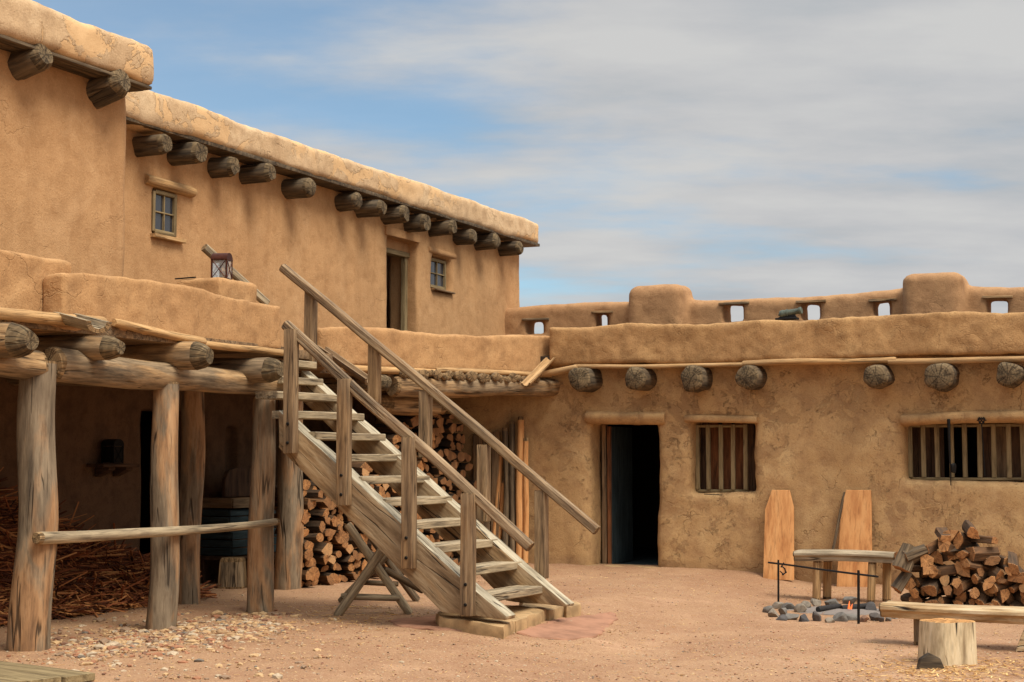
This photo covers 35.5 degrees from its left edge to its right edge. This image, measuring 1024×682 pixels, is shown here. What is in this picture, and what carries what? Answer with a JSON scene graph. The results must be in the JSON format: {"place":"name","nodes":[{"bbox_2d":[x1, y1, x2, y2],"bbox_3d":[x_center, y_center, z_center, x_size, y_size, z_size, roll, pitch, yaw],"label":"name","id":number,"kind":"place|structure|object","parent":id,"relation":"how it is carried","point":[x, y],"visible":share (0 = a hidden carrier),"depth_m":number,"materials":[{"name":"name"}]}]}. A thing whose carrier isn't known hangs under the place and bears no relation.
{"place":"outdoors","nodes":[
{"label":"outdoors","id":0,"kind":"place"},
{"bbox_2d":[175,277,255,301],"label":"adobe pier","id":1,"kind":"structure","parent":0,"point":[235,288],"depth_m":16.45,"materials":[{"name":"paint"}]},
{"bbox_2d":[211,253,232,279],"bbox_3d":[-3.014,-0.776,16.614,0.183,0.274,0.185,-1,-4,10],"label":"lantern","id":2,"kind":"object","parent":1,"relation":"on","point":[221,265],"visible":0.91,"depth_m":16.54,"materials":[{"name":"metal"}]},
{"bbox_2d":[0,552,1023,681],"bbox_3d":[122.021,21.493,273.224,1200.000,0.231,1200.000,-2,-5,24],"label":"ground","id":3,"kind":"structure","parent":0,"point":[715,605],"depth_m":14.22,"materials":[{"name":"gravel"}]},
{"bbox_2d":[0,661,94,681],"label":"boardwalk","id":4,"kind":"structure","parent":3,"relation":"on","point":[14,672],"depth_m":11.09,"materials":[{"name":"wood"}]},
{"bbox_2d":[0,467,221,624],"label":"kindling heap","id":5,"kind":"object","parent":3,"relation":"on","point":[94,576],"visible":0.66,"depth_m":16.17,"materials":[{"name":"brown plant"}]},
{"bbox_2d":[3,610,336,679],"bbox_3d":[-3.043,2.528,13.520,3.055,0.079,4.803,0,-4,-5],"label":"pebble patch","id":6,"kind":"object","parent":3,"relation":"on","point":[158,640],"visible":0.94,"depth_m":13.59,"materials":[{"name":"gravel"}]},
{"bbox_2d":[218,557,246,588],"bbox_3d":[-3.334,2.778,19.098,0.321,0.390,0.309,0,-4,4],"label":"wood block","id":7,"kind":"object","parent":3,"relation":"on","point":[232,572],"depth_m":18.97,"materials":[{"name":"wood"}]},
{"bbox_2d":[200,552,275,583],"bbox_3d":[-3.454,2.863,20.188,0.504,0.358,1.070,-2,-5,24],"label":"trestle","id":8,"kind":"object","parent":3,"relation":"on","point":[203,562],"visible":0.31,"depth_m":19.82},
{"bbox_2d":[200,528,276,555],"bbox_3d":[-3.451,2.532,20.205,0.513,0.298,1.040,-2,-5,24],"label":"slatted crate","id":9,"kind":"object","parent":8,"relation":"on","point":[226,546],"visible":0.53,"depth_m":19.74,"materials":[{"name":"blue wood"}]},
{"bbox_2d":[201,508,275,526],"bbox_3d":[-3.470,2.241,20.233,0.472,0.262,1.042,-2,-5,24],"label":"slatted crate","id":10,"kind":"object","parent":9,"relation":"on","point":[241,512],"visible":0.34,"depth_m":19.79,"materials":[{"name":"blue wood"}]},
{"bbox_2d":[202,496,249,507],"bbox_3d":[-3.452,2.038,20.240,0.512,0.125,1.042,-2,-5,24],"label":"slatted crate","id":11,"kind":"object","parent":10,"relation":"on","point":[228,502],"visible":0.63,"depth_m":19.78,"materials":[{"name":"brown wood"}]},
{"bbox_2d":[222,468,250,496],"bbox_3d":[-3.372,1.784,20.256,0.064,0.362,0.979,-2,-5,24],"label":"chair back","id":12,"kind":"object","parent":11,"relation":"on","point":[236,482],"visible":0.66,"depth_m":20.02,"materials":[{"name":"wood"}]},
{"bbox_2d":[0,90,539,579],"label":"adobe building","id":13,"kind":"structure","parent":3,"relation":"on","point":[362,246],"depth_m":21.47,"materials":[{"name":"paint"}]},
{"bbox_2d":[87,463,139,476],"bbox_3d":[-4.575,1.479,18.345,0.251,0.152,0.660,-2,-5,24],"label":"wall shelf","id":14,"kind":"object","parent":13,"relation":"attached to","point":[101,469],"depth_m":18.25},
{"bbox_2d":[101,439,123,463],"bbox_3d":[-4.579,1.264,18.340,0.188,0.281,0.190,-2,-5,24],"label":"lantern","id":15,"kind":"object","parent":14,"relation":"on","point":[112,451],"visible":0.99,"depth_m":18.28,"materials":[{"name":"black metal"}]},
{"bbox_2d":[150,189,176,236],"bbox_3d":[-4.274,-1.565,19.627,0.050,0.534,0.485,-2,-5,24],"label":"window","id":16,"kind":"structure","parent":13,"relation":"in","point":[163,210],"depth_m":19.61,"materials":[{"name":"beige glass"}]},
{"bbox_2d":[431,258,445,289],"bbox_3d":[-1.254,-1.114,26.592,0.050,0.493,0.627,-2,-5,24],"label":"window","id":17,"kind":"structure","parent":13,"relation":"in","point":[438,267],"depth_m":26.65,"materials":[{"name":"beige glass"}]},
{"bbox_2d":[0,249,560,651],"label":"timber porch","id":18,"kind":"object","parent":3,"relation":"on","point":[166,342],"visible":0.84,"depth_m":14.63,"materials":[{"name":"brown wood"}]},
{"bbox_2d":[0,0,152,276],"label":"adobe building","id":19,"kind":"structure","parent":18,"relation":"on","point":[68,83],"depth_m":15.67,"materials":[{"name":"paint"}]},
{"bbox_2d":[32,518,279,543],"bbox_3d":[-3.065,1.696,14.385,0.098,0.116,3.620,-2,-4,23],"label":"hitching rail","id":20,"kind":"object","parent":18,"relation":"attached to","point":[59,537],"visible":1,"depth_m":13.91,"materials":[{"name":"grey wood"}]},
{"bbox_2d":[201,244,269,304],"bbox_3d":[-3.123,-0.442,18.012,0.877,1.236,0.125,4,-6,-41],"label":"handrail","id":21,"kind":"object","parent":18,"relation":"on","point":[209,251],"visible":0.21,"depth_m":18.00,"materials":[{"name":"brown wood"}]},
{"bbox_2d":[302,580,310,585],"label":"firewood log","id":22,"kind":"object","parent":3,"relation":"on","point":[307,583],"visible":0.36,"depth_m":19.15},
{"bbox_2d":[302,567,319,580],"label":"firewood log","id":23,"kind":"object","parent":22,"relation":"on","point":[314,572],"visible":0.43,"depth_m":18.99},
{"bbox_2d":[334,522,422,615],"bbox_3d":[-1.360,2.316,16.513,0.908,0.941,1.676,0,-4,-5],"label":"sawbuck","id":24,"kind":"object","parent":3,"relation":"on","point":[378,558],"visible":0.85,"depth_m":15.89,"materials":[{"name":"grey wood"}]},
{"bbox_2d":[310,412,476,565],"bbox_3d":[-1.597,2.009,21.547,0.749,2.258,4.410,-2,-5,24],"label":"firewood stack","id":25,"kind":"object","parent":3,"relation":"on","point":[448,441],"visible":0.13,"depth_m":22.57,"materials":[{"name":"wood"}]},
{"bbox_2d":[388,615,461,631],"bbox_3d":[-0.671,2.661,14.803,0.824,0.110,1.588,3,-5,-31],"label":"flagstone","id":26,"kind":"object","parent":3,"relation":"on","point":[425,623],"visible":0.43,"depth_m":14.79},
{"bbox_2d":[435,611,517,638],"bbox_3d":[-0.369,2.604,14.530,0.806,0.216,0.820,-1,-4,10],"label":"stepping stone","id":27,"kind":"object","parent":3,"relation":"on","point":[490,627],"visible":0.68,"depth_m":14.32,"materials":[{"name":"stone"}]},
{"bbox_2d":[255,264,599,619],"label":"staircase","id":28,"kind":"structure","parent":27,"relation":"on","point":[438,577],"depth_m":15.22,"materials":[{"name":"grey wood"}]},
{"bbox_2d":[473,434,482,524],"bbox_3d":[-0.495,2.301,23.288,0.153,1.903,0.031,-5,-12,24],"label":"leaning plank","id":29,"kind":"object","parent":3,"relation":"on","point":[477,440],"visible":0.25,"depth_m":23.41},
{"bbox_2d":[491,432,499,537],"bbox_3d":[-0.239,2.276,23.176,0.128,1.935,0.036,-4,-11,24],"label":"leaning plank","id":30,"kind":"object","parent":3,"relation":"on","point":[495,463],"visible":0.49,"depth_m":23.22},
{"bbox_2d":[492,455,502,534],"bbox_3d":[-0.226,2.426,23.149,0.083,1.632,0.078,1,-10,24],"label":"leaning pole","id":31,"kind":"object","parent":3,"relation":"on","point":[499,480],"visible":0.5,"depth_m":23.18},
{"bbox_2d":[499,480,503,539],"bbox_3d":[-0.176,2.621,23.119,0.073,1.241,0.077,-1,-13,24],"label":"leaning pole","id":32,"kind":"object","parent":3,"relation":"on","point":[501,501],"visible":0.52,"depth_m":23.17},
{"bbox_2d":[502,428,509,546],"bbox_3d":[-0.083,2.243,23.098,0.128,1.989,0.286,0,-4,0],"label":"leaning pole","id":33,"kind":"object","parent":3,"relation":"on","point":[506,513],"visible":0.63,"depth_m":23.08,"materials":[{"name":"brown wood"}]},
{"bbox_2d":[509,420,515,552],"bbox_3d":[0.008,2.189,23.061,0.108,2.088,0.313,0,-4,-1],"label":"leaning pole","id":34,"kind":"object","parent":3,"relation":"on","point":[512,505],"visible":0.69,"depth_m":23.04,"materials":[{"name":"brown wood"}]},
{"bbox_2d":[15,569,1023,681],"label":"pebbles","id":35,"kind":"object","parent":3,"relation":"on","point":[530,652],"visible":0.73,"depth_m":14.00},
{"bbox_2d":[516,416,523,558],"bbox_3d":[0.113,2.156,23.015,0.109,2.147,0.127,-3,-10,24],"label":"leaning pole","id":36,"kind":"object","parent":3,"relation":"on","point":[519,494],"visible":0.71,"depth_m":22.98,"materials":[{"name":"wood"}]},
{"bbox_2d":[522,438,528,563],"bbox_3d":[0.197,2.308,22.963,0.102,1.837,0.117,-4,-11,24],"label":"leaning pole","id":37,"kind":"object","parent":3,"relation":"on","point":[525,501],"visible":0.69,"depth_m":22.93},
{"bbox_2d":[505,605,546,632],"bbox_3d":[0.035,2.643,15.145,0.651,0.201,1.225,0,-4,-3],"label":"stepping stone","id":38,"kind":"object","parent":3,"relation":"on","point":[527,616],"visible":0.48,"depth_m":15.14,"materials":[{"name":"stone"}]},
{"bbox_2d":[519,603,563,620],"bbox_3d":[0.304,2.701,15.907,0.450,0.192,0.777,0,-4,-3],"label":"stepping stone","id":39,"kind":"object","parent":3,"relation":"on","point":[554,612],"visible":0.41,"depth_m":15.77,"materials":[{"name":"stone"}]},
{"bbox_2d":[516,612,617,639],"bbox_3d":[0.681,2.756,15.398,0.661,0.127,2.334,-2,-5,24],"label":"flagstone","id":40,"kind":"object","parent":3,"relation":"on","point":[582,626],"visible":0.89,"depth_m":15.07,"materials":[{"name":"stone"}]},
{"bbox_2d":[564,601,581,617],"bbox_3d":[0.587,2.717,16.115,0.236,0.185,0.555,0,-4,-1],"label":"stepping stone","id":41,"kind":"object","parent":3,"relation":"on","point":[574,610],"visible":0.37,"depth_m":15.95,"materials":[{"name":"stone"}]},
{"bbox_2d":[246,606,1023,681],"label":"wood chips","id":42,"kind":"object","parent":3,"relation":"on","point":[930,673],"visible":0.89,"depth_m":12.79,"materials":[{"name":"wood"}]},
{"bbox_2d":[375,312,1023,584],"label":"adobe building","id":43,"kind":"structure","parent":3,"relation":"on","point":[685,446],"depth_m":21.76,"materials":[{"name":"brown"}]},
{"bbox_2d":[607,427,632,563],"bbox_3d":[1.585,2.250,23.451,0.050,1.975,0.897,-2,-5,25],"label":"door","id":44,"kind":"structure","parent":43,"relation":"in","point":[619,439],"depth_m":23.37,"materials":[{"name":"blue wood"}]},
{"bbox_2d":[695,424,748,491],"bbox_3d":[2.934,1.638,22.335,0.763,0.938,0.111,-2,-5,24],"label":"window","id":45,"kind":"structure","parent":43,"relation":"in","point":[745,426],"depth_m":22.29,"materials":[{"name":"wood"}]},
{"bbox_2d":[505,271,1023,335],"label":"battlement wall","id":46,"kind":"structure","parent":43,"relation":"on","point":[939,292],"depth_m":26.94,"materials":[{"name":"paint"}]},
{"bbox_2d":[775,307,802,319],"bbox_3d":[3.758,-0.370,21.684,0.369,0.170,0.141,-2,-5,24],"label":"cannon","id":47,"kind":"object","parent":43,"relation":"on","point":[787,314],"visible":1,"depth_m":21.64,"materials":[{"name":"grey metal"}]},
{"bbox_2d":[947,419,955,484],"bbox_3d":[5.680,1.435,20.657,0.108,0.856,0.048,-1,-4,13],"label":"iron scoop","id":48,"kind":"object","parent":43,"relation":"hanging from","point":[952,467],"visible":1,"depth_m":20.65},
{"bbox_2d":[907,424,1023,479],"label":"window","id":49,"kind":"structure","parent":43,"relation":"in","point":[936,426],"depth_m":20.95,"materials":[{"name":"wood"}]},
{"bbox_2d":[763,490,793,579],"bbox_3d":[3.587,2.593,21.436,0.414,1.228,0.037,-3,-18,24],"label":"pale board","id":50,"kind":"object","parent":3,"relation":"on","point":[779,530],"visible":0.94,"depth_m":21.42,"materials":[{"name":"wood"}]},
{"bbox_2d":[768,560,878,623],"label":"cooking irons","id":51,"kind":"object","parent":3,"relation":"on","point":[858,574],"visible":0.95,"depth_m":17.21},
{"bbox_2d":[787,606,879,614],"bbox_3d":[3.647,2.998,17.856,1.298,0.022,1.000,-2,-5,24],"label":"ash bed","id":52,"kind":"object","parent":3,"relation":"on","point":[845,611],"visible":0.47,"depth_m":17.65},
{"bbox_2d":[832,492,844,548],"bbox_3d":[4.249,2.617,21.068,0.056,1.318,0.053,28,-20,-34],"label":"stick","id":53,"kind":"object","parent":3,"relation":"on","point":[838,524],"visible":0.64,"depth_m":21.12,"materials":[{"name":"brown wood"}]},
{"bbox_2d":[793,549,894,602],"bbox_3d":[4.016,2.825,19.187,1.212,0.626,0.426,-2,-5,24],"label":"log bench","id":54,"kind":"object","parent":3,"relation":"on","point":[817,557],"visible":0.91,"depth_m":19.10,"materials":[{"name":"wood"}]},
{"bbox_2d":[837,490,871,586],"bbox_3d":[4.529,2.600,21.015,0.461,1.319,0.038,0,-16,24],"label":"pale board","id":55,"kind":"object","parent":3,"relation":"on","point":[855,532],"visible":0.78,"depth_m":21.03,"materials":[{"name":"wood"}]},
{"bbox_2d":[891,571,912,593],"bbox_3d":[4.487,2.760,18.375,0.162,0.252,0.140,40,-13,-9],"label":"bark log","id":56,"kind":"object","parent":3,"relation":"on","point":[899,583],"visible":1,"depth_m":18.33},
{"bbox_2d":[892,543,913,572],"bbox_3d":[4.530,2.494,18.376,0.233,0.296,0.218,31,-15,-18],"label":"bark log","id":57,"kind":"object","parent":56,"relation":"on","point":[900,562],"visible":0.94,"depth_m":18.31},
{"bbox_2d":[903,544,928,562],"bbox_3d":[4.630,2.445,18.344,0.257,0.188,0.182,-21,-4,-2],"label":"bark log","id":58,"kind":"object","parent":57,"relation":"on","point":[915,554],"visible":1,"depth_m":18.27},
{"bbox_2d":[900,593,922,602],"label":"firewood log","id":59,"kind":"object","parent":3,"relation":"on","point":[906,597],"visible":0.56,"depth_m":18.39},
{"bbox_2d":[916,618,976,669],"bbox_3d":[3.512,2.509,13.217,0.462,0.370,0.771,-4,-6,45],"label":"tree stump","id":60,"kind":"object","parent":3,"relation":"on","point":[946,642],"visible":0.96,"depth_m":13.17,"materials":[{"name":"beige wood"}]},
{"bbox_2d":[879,601,1023,644],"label":"log bench","id":61,"kind":"object","parent":3,"relation":"on","point":[915,612],"visible":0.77,"depth_m":14.45,"materials":[{"name":"wood"}]},
{"bbox_2d":[951,598,962,604],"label":"firewood log","id":62,"kind":"object","parent":3,"relation":"on","point":[955,602],"visible":0.33,"depth_m":18.20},
{"bbox_2d":[955,591,965,602],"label":"firewood log","id":63,"kind":"object","parent":62,"relation":"on","point":[962,597],"visible":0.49,"depth_m":18.21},
{"bbox_2d":[953,576,974,595],"bbox_3d":[5.223,2.778,18.312,0.127,0.175,0.460,3,11,45],"label":"firewood log","id":64,"kind":"object","parent":63,"relation":"on","point":[967,584],"visible":0.64,"depth_m":18.18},
{"bbox_2d":[954,561,970,577],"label":"firewood log","id":65,"kind":"object","parent":64,"relation":"on","point":[961,571],"visible":0.75,"depth_m":18.19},
{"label":"firewood log","id":66,"kind":"object","parent":64,"relation":"on","visible":0},
{"label":"firewood log","id":67,"kind":"object","parent":66,"relation":"on","visible":0},
{"bbox_2d":[938,537,955,555],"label":"firewood log","id":68,"kind":"object","parent":67,"relation":"on","point":[946,547],"visible":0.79,"depth_m":18.20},
{"bbox_2d":[934,527,950,542],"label":"firewood log","id":69,"kind":"object","parent":68,"relation":"on","point":[943,538],"visible":0.97,"depth_m":18.27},
{"bbox_2d":[969,599,987,604],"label":"firewood log","id":70,"kind":"object","parent":3,"relation":"on","point":[971,601],"visible":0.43,"depth_m":18.11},
{"bbox_2d":[968,587,979,599],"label":"firewood log","id":71,"kind":"object","parent":70,"relation":"on","point":[974,593],"visible":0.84,"depth_m":18.04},
{"bbox_2d":[972,580,992,596],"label":"firewood log","id":72,"kind":"object","parent":71,"relation":"on","point":[979,586],"visible":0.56,"depth_m":18.14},
{"bbox_2d":[971,571,987,583],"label":"firewood log","id":73,"kind":"object","parent":72,"relation":"on","point":[976,578],"visible":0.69,"depth_m":18.11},
{"bbox_2d":[960,558,988,570],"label":"firewood log","id":74,"kind":"object","parent":73,"relation":"on","point":[967,563],"visible":0.7,"depth_m":18.11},
{"bbox_2d":[957,550,969,558],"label":"firewood log","id":75,"kind":"object","parent":74,"relation":"on","point":[962,554],"visible":0.58,"depth_m":18.11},
{"bbox_2d":[949,543,979,552],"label":"firewood log","id":76,"kind":"object","parent":75,"relation":"on","point":[968,546],"visible":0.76,"depth_m":18.29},
{"bbox_2d":[953,532,972,548],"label":"firewood log","id":77,"kind":"object","parent":76,"relation":"on","point":[961,540],"visible":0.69,"depth_m":18.25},
{"bbox_2d":[970,535,998,543],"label":"firewood log","id":78,"kind":"object","parent":76,"relation":"on","point":[989,539],"visible":0.69,"depth_m":18.17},
{"bbox_2d":[962,520,979,538],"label":"firewood log","id":79,"kind":"object","parent":78,"relation":"on","point":[969,529],"visible":1,"depth_m":18.11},
{"bbox_2d":[983,601,993,605],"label":"firewood log","id":80,"kind":"object","parent":3,"relation":"on","point":[989,604],"visible":0.29,"depth_m":17.93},
{"bbox_2d":[988,589,1009,602],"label":"firewood log","id":81,"kind":"object","parent":80,"relation":"on","point":[1002,596],"visible":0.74,"depth_m":17.95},
{"bbox_2d":[987,574,1009,593],"bbox_3d":[5.545,2.757,18.107,0.360,0.176,0.197,-9,28,-33],"label":"firewood log","id":82,"kind":"object","parent":81,"relation":"on","point":[996,588],"visible":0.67,"depth_m":17.99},
{"bbox_2d":[1010,600,1023,606],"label":"firewood log","id":83,"kind":"object","parent":3,"relation":"on","point":[1016,603],"visible":0.27,"depth_m":17.98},
{"bbox_2d":[1012,590,1023,604],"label":"firewood log","id":84,"kind":"object","parent":83,"relation":"on","point":[1017,596],"visible":0.41,"depth_m":18.01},
{"bbox_2d":[998,578,1015,585],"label":"firewood log","id":85,"kind":"object","parent":84,"relation":"on","point":[1004,581],"visible":0.62,"depth_m":17.94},
{"bbox_2d":[987,565,1003,583],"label":"firewood log","id":86,"kind":"object","parent":85,"relation":"on","point":[996,571],"visible":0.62,"depth_m":18.02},
{"bbox_2d":[983,555,1000,565],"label":"firewood log","id":87,"kind":"object","parent":86,"relation":"on","point":[992,560],"visible":0.69,"depth_m":18.06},
{"bbox_2d":[966,547,999,560],"bbox_3d":[5.356,2.410,18.167,0.360,0.176,0.143,-1,-19,-23],"label":"firewood log","id":88,"kind":"object","parent":87,"relation":"on","point":[979,553],"visible":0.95,"depth_m":18.10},
{"bbox_2d":[1007,566,1023,582],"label":"firewood log","id":89,"kind":"object","parent":85,"relation":"on","point":[1019,578],"visible":0.65,"depth_m":17.88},
{"bbox_2d":[1008,551,1019,574],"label":"firewood log","id":90,"kind":"object","parent":89,"relation":"on","point":[1013,565],"visible":1,"depth_m":17.88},
{"bbox_2d":[37,0,1023,333],"label":"sky","id":91,"kind":"structure","parent":0,"point":[712,149],"materials":[{"name":"blue"}]},
{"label":"firewood log","id":92,"kind":"object","parent":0,"visible":0},
{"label":"firewood log","id":93,"kind":"object","parent":92,"relation":"on","visible":0},
{"bbox_2d":[393,415,418,426],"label":"firewood log","id":94,"kind":"object","parent":93,"relation":"on","point":[411,421],"visible":0.55,"depth_m":21.61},
{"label":"firewood log","id":95,"kind":"object","parent":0,"visible":0},
{"bbox_2d":[919,588,940,597],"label":"firewood log","id":96,"kind":"object","parent":95,"relation":"on","point":[921,595],"visible":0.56,"depth_m":18.55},
{"bbox_2d":[913,577,925,588],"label":"firewood log","id":97,"kind":"object","parent":96,"relation":"on","point":[919,581],"visible":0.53,"depth_m":18.42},
{"bbox_2d":[919,565,936,577],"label":"firewood log","id":98,"kind":"object","parent":97,"relation":"on","point":[926,571],"visible":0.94,"depth_m":18.26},
{"bbox_2d":[920,554,933,566],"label":"firewood log","id":99,"kind":"object","parent":98,"relation":"on","point":[926,560],"visible":0.82,"depth_m":18.28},
{"bbox_2d":[938,564,969,577],"bbox_3d":[5.023,2.611,18.318,0.410,0.127,0.167,-11,24,11],"label":"firewood log","id":100,"kind":"object","parent":98,"relation":"on","point":[949,570],"visible":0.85,"depth_m":18.26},
{"bbox_2d":[921,577,941,595],"bbox_3d":[4.858,2.784,18.421,0.150,0.194,0.410,-51,-11,31],"label":"firewood log","id":101,"kind":"object","parent":96,"relation":"on","point":[931,586],"visible":0.71,"depth_m":18.27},
{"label":"firewood log","id":102,"kind":"object","parent":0,"visible":0},
{"bbox_2d":[304,533,323,542],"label":"firewood log","id":103,"kind":"object","parent":102,"relation":"on","point":[315,537],"visible":0.49,"depth_m":19.15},
{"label":"firewood log","id":104,"kind":"object","parent":103,"relation":"on","visible":0},
{"bbox_2d":[304,521,324,532],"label":"firewood log","id":105,"kind":"object","parent":104,"relation":"on","point":[316,526],"visible":0.54,"depth_m":19.25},
{"bbox_2d":[309,516,329,524],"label":"firewood log","id":106,"kind":"object","parent":105,"relation":"on","point":[325,520],"visible":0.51,"depth_m":19.35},
{"bbox_2d":[308,508,328,515],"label":"firewood log","id":107,"kind":"object","parent":106,"relation":"on","point":[319,512],"visible":0.57,"depth_m":19.36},
{"bbox_2d":[307,497,330,507],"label":"firewood log","id":108,"kind":"object","parent":107,"relation":"on","point":[324,502],"visible":0.46,"depth_m":19.38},
{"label":"firewood log","id":109,"kind":"object","parent":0,"visible":0},
{"bbox_2d":[305,500,315,510],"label":"firewood log","id":110,"kind":"object","parent":109,"relation":"on","point":[313,503],"visible":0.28,"depth_m":19.25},
{"bbox_2d":[303,489,322,497],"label":"firewood log","id":111,"kind":"object","parent":110,"relation":"on","point":[311,493],"visible":0.51,"depth_m":19.25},
{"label":"firewood log","id":112,"kind":"object","parent":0,"visible":0},
{"bbox_2d":[313,553,328,564],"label":"firewood log","id":113,"kind":"object","parent":112,"relation":"on","point":[321,559],"visible":0.49,"depth_m":19.31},
{"bbox_2d":[313,542,331,555],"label":"firewood log","id":114,"kind":"object","parent":113,"relation":"on","point":[323,548],"visible":0.54,"depth_m":19.34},
{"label":"firewood log","id":115,"kind":"object","parent":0,"visible":0},
{"bbox_2d":[335,562,341,569],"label":"firewood log","id":116,"kind":"object","parent":115,"relation":"on","point":[338,566],"visible":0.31,"depth_m":19.78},
{"bbox_2d":[331,550,341,557],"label":"firewood log","id":117,"kind":"object","parent":116,"relation":"on","point":[336,553],"visible":0.33,"depth_m":19.73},
{"bbox_2d":[332,542,347,548],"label":"firewood log","id":118,"kind":"object","parent":117,"relation":"on","point":[339,546],"visible":0.49,"depth_m":19.79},
{"bbox_2d":[329,530,346,543],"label":"firewood log","id":119,"kind":"object","parent":118,"relation":"on","point":[339,537],"visible":0.45,"depth_m":19.72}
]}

